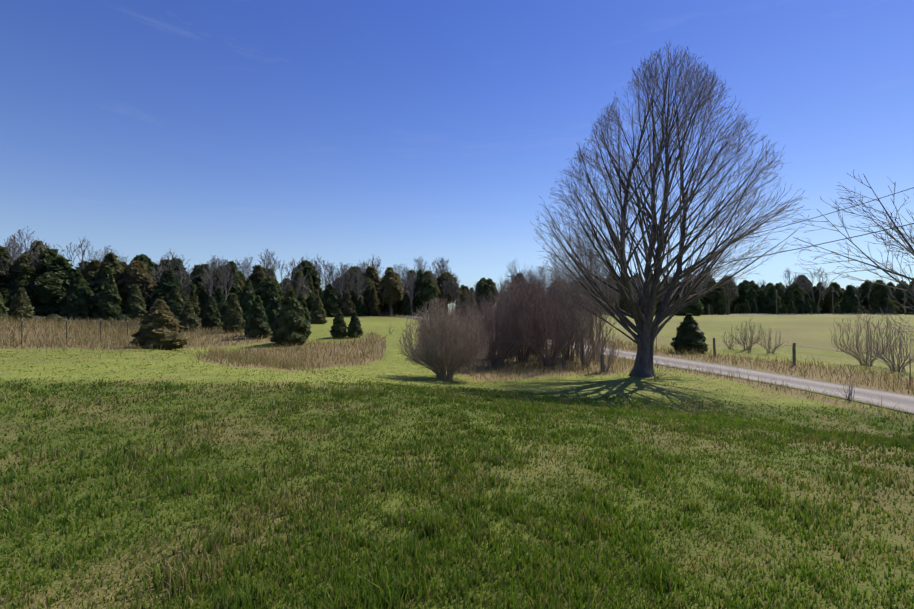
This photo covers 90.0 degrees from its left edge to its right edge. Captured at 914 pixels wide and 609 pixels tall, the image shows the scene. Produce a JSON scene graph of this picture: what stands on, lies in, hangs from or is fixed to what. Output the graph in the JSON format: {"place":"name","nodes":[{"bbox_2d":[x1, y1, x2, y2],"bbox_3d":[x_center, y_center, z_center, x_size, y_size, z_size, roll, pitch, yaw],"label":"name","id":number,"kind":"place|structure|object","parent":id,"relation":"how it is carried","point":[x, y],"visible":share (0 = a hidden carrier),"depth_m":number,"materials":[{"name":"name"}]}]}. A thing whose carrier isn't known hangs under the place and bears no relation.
{"place":"outdoors","nodes":[
{"label":"outdoors","id":0,"kind":"place"},
{"bbox_2d":[0,312,913,608],"bbox_3d":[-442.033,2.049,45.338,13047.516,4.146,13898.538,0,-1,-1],"label":"ground","id":1,"kind":"structure","parent":0,"point":[810,334],"depth_m":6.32,"materials":[{"name":"green plant"}]},
{"bbox_2d":[0,288,11,311],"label":"evergreen tree","id":2,"kind":"object","parent":1,"relation":"on","point":[5,294],"visible":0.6,"depth_m":57.41,"materials":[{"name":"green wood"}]},
{"bbox_2d":[0,247,12,291],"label":"evergreen tree","id":3,"kind":"object","parent":1,"relation":"on","point":[3,282],"visible":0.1,"depth_m":62.89,"materials":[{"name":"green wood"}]},
{"bbox_2d":[5,254,33,287],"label":"evergreen tree","id":4,"kind":"object","parent":1,"relation":"on","point":[13,272],"visible":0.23,"depth_m":61.61,"materials":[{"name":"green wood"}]},
{"bbox_2d":[7,287,34,320],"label":"cedar tree","id":5,"kind":"object","parent":1,"relation":"on","point":[21,306],"visible":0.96,"depth_m":40.04,"materials":[{"name":"green plant"}]},
{"bbox_2d":[0,226,42,279],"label":"bare tree","id":6,"kind":"object","parent":1,"relation":"on","point":[20,247],"visible":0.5,"depth_m":63.21,"materials":[{"name":"plant"}]},
{"bbox_2d":[8,265,39,306],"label":"evergreen tree","id":7,"kind":"object","parent":1,"relation":"on","point":[25,279],"visible":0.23,"depth_m":59.07,"materials":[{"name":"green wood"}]},
{"bbox_2d":[20,248,60,305],"bbox_3d":[-55.950,-2.802,62.387,8.175,9.811,8.621,0,-1,19],"label":"evergreen tree","id":8,"kind":"object","parent":1,"relation":"on","point":[48,254],"visible":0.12,"depth_m":61.57,"materials":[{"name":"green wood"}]},
{"bbox_2d":[29,271,67,304],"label":"evergreen tree","id":9,"kind":"object","parent":1,"relation":"on","point":[49,286],"visible":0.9,"depth_m":58.59,"materials":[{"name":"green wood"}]},
{"bbox_2d":[31,256,73,316],"bbox_3d":[-53.647,-2.135,61.745,7.595,8.810,7.451,0,-1,-23],"label":"evergreen tree","id":10,"kind":"object","parent":1,"relation":"on","point":[60,267],"visible":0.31,"depth_m":60.36,"materials":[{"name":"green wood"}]},
{"bbox_2d":[60,272,93,320],"bbox_3d":[-49.536,-0.987,59.607,3.695,6.749,3.624,-1,-1,36],"label":"cedar tree","id":11,"kind":"object","parent":1,"relation":"on","point":[78,300],"visible":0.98,"depth_m":58.96,"materials":[{"name":"plant"}]},
{"bbox_2d":[56,237,97,269],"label":"bare tree","id":12,"kind":"object","parent":1,"relation":"on","point":[83,254],"visible":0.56,"depth_m":86.67,"materials":[{"name":"plant"}]},
{"bbox_2d":[81,260,100,279],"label":"evergreen tree","id":13,"kind":"object","parent":1,"relation":"on","point":[92,267],"visible":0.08,"depth_m":78.34,"materials":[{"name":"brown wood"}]},
{"bbox_2d":[89,252,122,301],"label":"evergreen tree","id":14,"kind":"object","parent":1,"relation":"on","point":[111,260],"visible":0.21,"depth_m":74.17,"materials":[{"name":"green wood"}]},
{"bbox_2d":[89,266,124,320],"bbox_3d":[-46.674,-1.380,61.110,3.785,7.662,3.852,-1,-1,25],"label":"cedar tree","id":15,"kind":"object","parent":1,"relation":"on","point":[106,303],"visible":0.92,"depth_m":60.31,"materials":[{"name":"green plant"}]},
{"bbox_2d":[122,284,146,320],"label":"cedar tree","id":16,"kind":"object","parent":1,"relation":"on","point":[135,307],"visible":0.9,"depth_m":62.80,"materials":[{"name":"green plant"}]},
{"bbox_2d":[114,260,156,297],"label":"evergreen tree","id":17,"kind":"object","parent":1,"relation":"on","point":[132,273],"visible":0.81,"depth_m":73.19,"materials":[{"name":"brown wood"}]},
{"bbox_2d":[130,254,157,282],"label":"evergreen tree","id":18,"kind":"object","parent":1,"relation":"on","point":[144,258],"visible":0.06,"depth_m":75.91,"materials":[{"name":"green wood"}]},
{"bbox_2d":[129,299,188,349],"bbox_3d":[-14.937,1.022,23.037,2.612,2.634,2.533,1,-1,-28],"label":"cedar tree","id":19,"kind":"object","parent":1,"relation":"on","point":[161,328],"visible":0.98,"depth_m":22.47,"materials":[{"name":"green plant"}]},
{"bbox_2d":[145,269,188,311],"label":"evergreen tree","id":20,"kind":"object","parent":1,"relation":"on","point":[162,289],"visible":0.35,"depth_m":68.81,"materials":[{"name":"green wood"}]},
{"bbox_2d":[166,284,184,319],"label":"cedar tree","id":21,"kind":"object","parent":1,"relation":"on","point":[175,302],"visible":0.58,"depth_m":58.31,"materials":[{"name":"plant"}]},
{"bbox_2d":[157,250,197,294],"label":"bare tree","id":22,"kind":"object","parent":1,"relation":"on","point":[174,262],"visible":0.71,"depth_m":70.56,"materials":[{"name":"plant"}]},
{"bbox_2d":[170,258,197,293],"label":"treeline conifer","id":23,"kind":"object","parent":1,"relation":"on","point":[175,268],"visible":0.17,"depth_m":80.43,"materials":[{"name":"plant"}]},
{"bbox_2d":[178,301,199,331],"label":"cedar tree","id":24,"kind":"object","parent":1,"relation":"on","point":[187,317],"visible":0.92,"depth_m":50.18,"materials":[{"name":"green plant"}]},
{"bbox_2d":[185,282,200,317],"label":"evergreen tree","id":25,"kind":"object","parent":1,"relation":"on","point":[193,298],"visible":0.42,"depth_m":72.72,"materials":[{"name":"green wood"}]},
{"bbox_2d":[193,274,207,292],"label":"treeline conifer","id":26,"kind":"object","parent":1,"relation":"on","point":[197,280],"visible":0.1,"depth_m":86.55,"materials":[{"name":"plant"}]},
{"bbox_2d":[197,291,206,317],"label":"evergreen tree","id":27,"kind":"object","parent":1,"relation":"on","point":[202,300],"visible":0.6,"depth_m":75.10,"materials":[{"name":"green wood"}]},
{"bbox_2d":[196,255,223,297],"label":"bare tree","id":28,"kind":"object","parent":1,"relation":"on","point":[212,274],"visible":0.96,"depth_m":75.33,"materials":[{"name":"plant"}]},
{"bbox_2d":[200,296,223,328],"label":"cedar tree","id":29,"kind":"object","parent":1,"relation":"on","point":[211,317],"visible":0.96,"depth_m":52.88,"materials":[{"name":"green plant"}]},
{"bbox_2d":[204,268,220,302],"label":"treeline conifer","id":30,"kind":"object","parent":1,"relation":"on","point":[216,284],"visible":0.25,"depth_m":77.76,"materials":[{"name":"plant"}]},
{"bbox_2d":[213,287,227,321],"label":"cedar tree","id":31,"kind":"object","parent":1,"relation":"on","point":[221,301],"visible":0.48,"depth_m":63.14,"materials":[{"name":"plant"}]},
{"bbox_2d":[207,260,236,299],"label":"bare tree","id":32,"kind":"object","parent":1,"relation":"on","point":[224,274],"visible":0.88,"depth_m":73.71,"materials":[{"name":"plant"}]},
{"bbox_2d":[221,260,242,304],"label":"evergreen tree","id":33,"kind":"object","parent":1,"relation":"on","point":[235,288],"visible":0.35,"depth_m":78.28,"materials":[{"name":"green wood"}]},
{"bbox_2d":[221,293,244,332],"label":"cedar tree","id":34,"kind":"object","parent":1,"relation":"on","point":[233,316],"visible":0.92,"depth_m":48.45,"materials":[{"name":"green plant"}]},
{"bbox_2d":[239,279,255,320],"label":"cedar tree","id":35,"kind":"object","parent":1,"relation":"on","point":[248,295],"visible":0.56,"depth_m":64.68,"materials":[{"name":"green plant"}]},
{"bbox_2d":[243,295,270,338],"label":"cedar tree","id":36,"kind":"object","parent":1,"relation":"on","point":[256,323],"visible":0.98,"depth_m":42.80,"materials":[{"name":"green plant"}]},
{"bbox_2d":[248,264,265,293],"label":"evergreen tree","id":37,"kind":"object","parent":1,"relation":"on","point":[257,276],"visible":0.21,"depth_m":81.09,"materials":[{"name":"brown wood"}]},
{"bbox_2d":[255,277,284,306],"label":"evergreen tree","id":38,"kind":"object","parent":1,"relation":"on","point":[262,291],"visible":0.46,"depth_m":78.38,"materials":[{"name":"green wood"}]},
{"bbox_2d":[264,284,281,334],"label":"cedar tree","id":39,"kind":"object","parent":1,"relation":"on","point":[272,307],"visible":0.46,"depth_m":46.11,"materials":[{"name":"plant"}]},
{"bbox_2d":[263,256,294,299],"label":"bare tree","id":40,"kind":"object","parent":1,"relation":"on","point":[281,273],"visible":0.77,"depth_m":82.74,"materials":[{"name":"plant"}]},
{"bbox_2d":[269,289,311,345],"bbox_3d":[-14.297,1.100,39.328,3.503,4.963,3.440,-1,-1,34],"label":"cedar tree","id":41,"kind":"object","parent":1,"relation":"on","point":[289,325],"visible":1,"depth_m":38.44,"materials":[{"name":"green plant"}]},
{"bbox_2d":[290,271,310,311],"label":"treeline conifer","id":42,"kind":"object","parent":1,"relation":"on","point":[296,278],"visible":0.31,"depth_m":90.29,"materials":[{"name":"plant"}]},
{"bbox_2d":[286,260,322,297],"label":"evergreen tree","id":43,"kind":"object","parent":1,"relation":"on","point":[310,268],"visible":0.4,"depth_m":107.23,"materials":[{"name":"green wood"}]},
{"bbox_2d":[297,293,311,328],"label":"cedar tree","id":44,"kind":"object","parent":1,"relation":"on","point":[303,303],"visible":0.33,"depth_m":53.40,"materials":[{"name":"green plant"}]},
{"bbox_2d":[310,296,326,323],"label":"cedar tree","id":45,"kind":"object","parent":1,"relation":"on","point":[318,315],"visible":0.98,"depth_m":63.17,"materials":[{"name":"green plant"}]},
{"bbox_2d":[321,284,341,316],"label":"evergreen tree","id":46,"kind":"object","parent":1,"relation":"on","point":[330,302],"visible":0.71,"depth_m":87.20,"materials":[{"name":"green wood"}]},
{"bbox_2d":[329,308,346,337],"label":"cedar tree","id":47,"kind":"object","parent":1,"relation":"on","point":[339,327],"visible":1,"depth_m":44.96,"materials":[{"name":"green plant"}]},
{"bbox_2d":[331,262,348,299],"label":"bare tree","id":48,"kind":"object","parent":1,"relation":"on","point":[341,279],"visible":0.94,"depth_m":89.77,"materials":[{"name":"plant"}]},
{"bbox_2d":[339,292,355,316],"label":"evergreen tree","id":49,"kind":"object","parent":1,"relation":"on","point":[347,307],"visible":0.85,"depth_m":88.68,"materials":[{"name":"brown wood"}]},
{"bbox_2d":[339,263,364,295],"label":"bare tree","id":50,"kind":"object","parent":1,"relation":"on","point":[349,286],"visible":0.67,"depth_m":90.67,"materials":[{"name":"plant"}]},
{"bbox_2d":[346,311,362,337],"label":"cedar tree","id":51,"kind":"object","parent":1,"relation":"on","point":[354,328],"visible":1,"depth_m":44.92,"materials":[{"name":"green plant"}]},
{"bbox_2d":[348,266,368,303],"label":"bare tree","id":52,"kind":"object","parent":1,"relation":"on","point":[359,279],"visible":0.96,"depth_m":89.94,"materials":[{"name":"plant"}]},
{"bbox_2d":[361,278,377,304],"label":"tree","id":53,"kind":"object","parent":1,"relation":"on","point":[366,294],"visible":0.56,"depth_m":100.49,"materials":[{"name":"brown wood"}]},
{"bbox_2d":[357,266,385,315],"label":"tree","id":54,"kind":"object","parent":1,"relation":"on","point":[371,273],"visible":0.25,"depth_m":105.76,"materials":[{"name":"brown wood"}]},
{"bbox_2d":[367,286,381,315],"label":"evergreen tree","id":55,"kind":"object","parent":1,"relation":"on","point":[373,305],"visible":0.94,"depth_m":96.54,"materials":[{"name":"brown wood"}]},
{"bbox_2d":[378,270,402,315],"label":"tree","id":56,"kind":"object","parent":1,"relation":"on","point":[390,289],"visible":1,"depth_m":90.45,"materials":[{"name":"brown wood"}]},
{"bbox_2d":[401,286,415,315],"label":"evergreen tree","id":57,"kind":"object","parent":1,"relation":"on","point":[406,309],"visible":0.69,"depth_m":95.09,"materials":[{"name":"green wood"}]},
{"bbox_2d":[404,271,419,315],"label":"bare tree","id":58,"kind":"object","parent":1,"relation":"on","point":[412,284],"visible":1,"depth_m":90.26,"materials":[{"name":"plant"}]},
{"bbox_2d":[413,269,429,315],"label":"tree","id":59,"kind":"object","parent":1,"relation":"on","point":[416,298],"visible":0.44,"depth_m":97.00,"materials":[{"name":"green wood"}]},
{"bbox_2d":[419,277,437,312],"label":"tree","id":60,"kind":"object","parent":1,"relation":"on","point":[428,290],"visible":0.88,"depth_m":89.94,"materials":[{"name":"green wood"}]},
{"bbox_2d":[398,296,491,379],"bbox_3d":[-0.604,1.650,21.992,4.574,4.186,4.589,0,-1,-1],"label":"lilac bush","id":61,"kind":"object","parent":1,"relation":"on","point":[437,342],"visible":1,"depth_m":21.38,"materials":[{"name":"grey-brown twig"}]},
{"bbox_2d":[436,272,461,314],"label":"tree","id":62,"kind":"object","parent":1,"relation":"on","point":[443,276],"visible":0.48,"depth_m":111.05,"materials":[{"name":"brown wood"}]},
{"bbox_2d":[445,273,460,311],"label":"bare tree","id":63,"kind":"object","parent":1,"relation":"on","point":[454,286],"visible":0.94,"depth_m":102.88,"materials":[{"name":"plant"}]},
{"bbox_2d":[0,313,913,415],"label":"dry grass","id":64,"kind":"structure","parent":1,"relation":"on","point":[238,356],"depth_m":26.89,"materials":[{"name":"brown plant"}]},
{"bbox_2d":[446,286,494,344],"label":"bare shrub","id":65,"kind":"object","parent":1,"relation":"on","point":[467,302],"visible":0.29,"depth_m":33.96,"materials":[{"name":"plant"}]},
{"bbox_2d":[473,277,486,305],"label":"tree","id":66,"kind":"object","parent":1,"relation":"on","point":[479,284],"visible":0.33,"depth_m":103.03,"materials":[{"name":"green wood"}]},
{"bbox_2d":[459,300,506,359],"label":"bare shrub","id":67,"kind":"object","parent":1,"relation":"on","point":[487,354],"visible":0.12,"depth_m":29.18,"materials":[{"name":"plant"}]},
{"bbox_2d":[479,278,498,309],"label":"tree","id":68,"kind":"object","parent":1,"relation":"on","point":[489,283],"visible":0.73,"depth_m":93.98,"materials":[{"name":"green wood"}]},
{"bbox_2d":[473,290,526,367],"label":"bare shrub","id":69,"kind":"object","parent":1,"relation":"on","point":[501,345],"visible":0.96,"depth_m":26.28,"materials":[{"name":"brown plant"}]},
{"bbox_2d":[479,282,534,356],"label":"bare shrub","id":70,"kind":"object","parent":1,"relation":"on","point":[503,294],"visible":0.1,"depth_m":30.58,"materials":[{"name":"plant"}]},
{"bbox_2d":[492,260,543,346],"bbox_3d":[5.131,-0.131,37.635,5.023,7.538,4.953,0,-1,-1],"label":"bare shrub","id":71,"kind":"object","parent":1,"relation":"on","point":[512,275],"visible":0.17,"depth_m":37.77,"materials":[{"name":"plant"}]},
{"bbox_2d":[490,271,555,362],"bbox_3d":[4.068,0.762,28.046,4.223,5.830,4.139,0,-1,-1],"label":"bare shrub","id":72,"kind":"object","parent":1,"relation":"on","point":[520,301],"visible":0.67,"depth_m":27.75,"materials":[{"name":"plant"}]},
{"bbox_2d":[511,267,562,353],"bbox_3d":[5.719,0.515,33.065,4.534,6.416,4.558,0,-1,-1],"label":"bare shrub","id":73,"kind":"object","parent":1,"relation":"on","point":[540,286],"visible":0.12,"depth_m":32.66,"materials":[{"name":"plant"}]},
{"bbox_2d":[517,282,578,366],"bbox_3d":[5.240,1.226,26.191,3.698,4.981,3.636,0,-1,-1],"label":"bare shrub","id":74,"kind":"object","parent":1,"relation":"on","point":[558,344],"visible":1,"depth_m":25.94,"materials":[{"name":"brown plant"}]},
{"bbox_2d":[533,251,571,348],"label":"bare shrub","id":75,"kind":"object","parent":1,"relation":"on","point":[556,280],"visible":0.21,"depth_m":35.99,"materials":[{"name":"plant"}]},
{"bbox_2d":[542,278,595,360],"bbox_3d":[7.082,0.981,29.145,3.432,5.518,3.514,0,-1,-1],"label":"bare shrub","id":76,"kind":"object","parent":1,"relation":"on","point":[568,354],"visible":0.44,"depth_m":28.81,"materials":[{"name":"plant"}]},
{"bbox_2d":[556,230,598,355],"bbox_3d":[8.606,-0.845,32.185,3.280,9.249,3.231,0,-1,-1],"label":"bare shrub","id":77,"kind":"object","parent":1,"relation":"on","point":[563,269],"visible":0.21,"depth_m":32.14,"materials":[{"name":"plant"}]},
{"bbox_2d":[567,304,606,366],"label":"bare shrub","id":78,"kind":"object","parent":1,"relation":"on","point":[584,332],"visible":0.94,"depth_m":26.09,"materials":[{"name":"plant"}]},
{"bbox_2d":[574,240,620,360],"bbox_3d":[9.103,-0.378,29.699,2.931,8.358,2.970,0,-1,-1],"label":"bare shrub","id":79,"kind":"object","parent":1,"relation":"on","point":[600,325],"visible":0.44,"depth_m":29.44,"materials":[{"name":"plant"}]},
{"bbox_2d":[591,323,622,371],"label":"bare shrub","id":80,"kind":"object","parent":1,"relation":"on","point":[612,349],"visible":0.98,"depth_m":24.29,"materials":[{"name":"plant"}]},
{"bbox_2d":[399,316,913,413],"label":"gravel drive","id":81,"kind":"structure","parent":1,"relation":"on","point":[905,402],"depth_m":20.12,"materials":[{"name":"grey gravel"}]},
{"bbox_2d":[530,40,809,377],"bbox_3d":[9.537,-4.760,22.756,11.824,17.031,11.874,0,-1,-1],"label":"maple tree","id":82,"kind":"object","parent":1,"relation":"on","point":[646,329],"visible":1,"depth_m":21.87,"materials":[{"name":"brown plant"}]},
{"bbox_2d":[669,313,707,352],"bbox_3d":[17.317,2.152,34.108,2.623,3.049,2.671,0,-1,-14],"label":"cedar tree","id":83,"kind":"object","parent":1,"relation":"on","point":[689,330],"visible":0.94,"depth_m":33.52,"materials":[{"name":"plant"}]},
{"bbox_2d":[676,278,703,315],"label":"evergreen tree","id":84,"kind":"object","parent":1,"relation":"on","point":[695,308],"visible":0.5,"depth_m":90.13,"materials":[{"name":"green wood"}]},
{"bbox_2d":[702,279,719,314],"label":"tree","id":85,"kind":"object","parent":1,"relation":"on","point":[710,298],"visible":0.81,"depth_m":143.75,"materials":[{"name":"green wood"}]},
{"bbox_2d":[714,284,727,314],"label":"evergreen tree","id":86,"kind":"object","parent":1,"relation":"on","point":[720,306],"visible":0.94,"depth_m":142.42,"materials":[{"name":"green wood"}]},
{"bbox_2d":[719,274,738,314],"bbox_3d":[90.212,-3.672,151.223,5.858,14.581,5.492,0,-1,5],"label":"bare tree","id":87,"kind":"object","parent":1,"relation":"on","point":[727,290],"visible":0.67,"depth_m":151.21,"materials":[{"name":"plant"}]},
{"bbox_2d":[735,282,748,305],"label":"tree","id":88,"kind":"object","parent":1,"relation":"on","point":[743,288],"visible":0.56,"depth_m":201.72,"materials":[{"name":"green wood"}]},
{"bbox_2d":[729,315,765,349],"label":"bare shrub","id":89,"kind":"object","parent":1,"relation":"on","point":[750,340],"visible":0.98,"depth_m":33.85,"materials":[{"name":"plant"}]},
{"bbox_2d":[744,287,757,306],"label":"tree","id":90,"kind":"object","parent":1,"relation":"on","point":[751,294],"visible":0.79,"depth_m":194.13,"materials":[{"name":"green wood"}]},
{"bbox_2d":[757,290,768,314],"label":"evergreen tree","id":91,"kind":"object","parent":1,"relation":"on","point":[762,305],"visible":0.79,"depth_m":192.61,"materials":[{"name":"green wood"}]},
{"bbox_2d":[757,328,783,353],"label":"bare shrub","id":92,"kind":"object","parent":1,"relation":"on","point":[770,348],"visible":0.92,"depth_m":32.02,"materials":[{"name":"plant"}]},
{"bbox_2d":[766,286,781,314],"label":"evergreen tree","id":93,"kind":"object","parent":1,"relation":"on","point":[771,298],"visible":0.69,"depth_m":191.10,"materials":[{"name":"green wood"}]},
{"bbox_2d":[784,290,798,314],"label":"evergreen tree","id":94,"kind":"object","parent":1,"relation":"on","point":[790,297],"visible":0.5,"depth_m":197.99,"materials":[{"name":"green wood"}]},
{"bbox_2d":[795,289,804,314],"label":"evergreen tree","id":95,"kind":"object","parent":1,"relation":"on","point":[800,301],"visible":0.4,"depth_m":197.09,"materials":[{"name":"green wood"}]},
{"bbox_2d":[801,266,829,313],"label":"bare tree","id":96,"kind":"object","parent":1,"relation":"on","point":[820,285],"visible":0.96,"depth_m":201.58,"materials":[{"name":"plant"}]},
{"bbox_2d":[808,286,824,305],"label":"tree","id":97,"kind":"object","parent":1,"relation":"on","point":[816,295],"visible":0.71,"depth_m":206.84,"materials":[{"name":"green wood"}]},
{"bbox_2d":[822,286,839,313],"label":"tree","id":98,"kind":"object","parent":1,"relation":"on","point":[827,301],"visible":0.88,"depth_m":211.54,"materials":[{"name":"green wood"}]},
{"bbox_2d":[783,171,913,339],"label":"bare tree","id":99,"kind":"object","parent":1,"relation":"on","point":[909,249],"visible":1,"depth_m":13.41,"materials":[{"name":"brown plant"}]},
{"bbox_2d":[839,285,863,314],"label":"evergreen tree","id":100,"kind":"object","parent":1,"relation":"on","point":[849,297],"visible":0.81,"depth_m":192.92,"materials":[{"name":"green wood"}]},
{"bbox_2d":[830,307,902,365],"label":"bare shrub","id":101,"kind":"object","parent":1,"relation":"on","point":[859,354],"visible":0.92,"depth_m":25.65,"materials":[{"name":"plant"}]},
{"bbox_2d":[868,280,889,305],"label":"tree","id":102,"kind":"object","parent":1,"relation":"on","point":[876,293],"visible":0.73,"depth_m":197.41,"materials":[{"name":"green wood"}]},
{"bbox_2d":[858,316,913,371],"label":"bare shrub","id":103,"kind":"object","parent":1,"relation":"on","point":[893,365],"visible":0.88,"depth_m":23.12,"materials":[{"name":"plant"}]},
{"bbox_2d":[879,289,899,314],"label":"evergreen tree","id":104,"kind":"object","parent":1,"relation":"on","point":[884,302],"visible":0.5,"depth_m":194.00,"materials":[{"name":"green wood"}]},
{"bbox_2d":[0,0,913,312],"label":"sky","id":105,"kind":"structure","parent":0,"point":[398,132],"materials":[{"name":"blue"}]},
{"bbox_2d":[524,187,913,277],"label":"utility wires","id":106,"kind":"object","parent":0,"point":[805,220],"visible":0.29,"depth_m":15.76,"materials":[{"name":"grey metal"}]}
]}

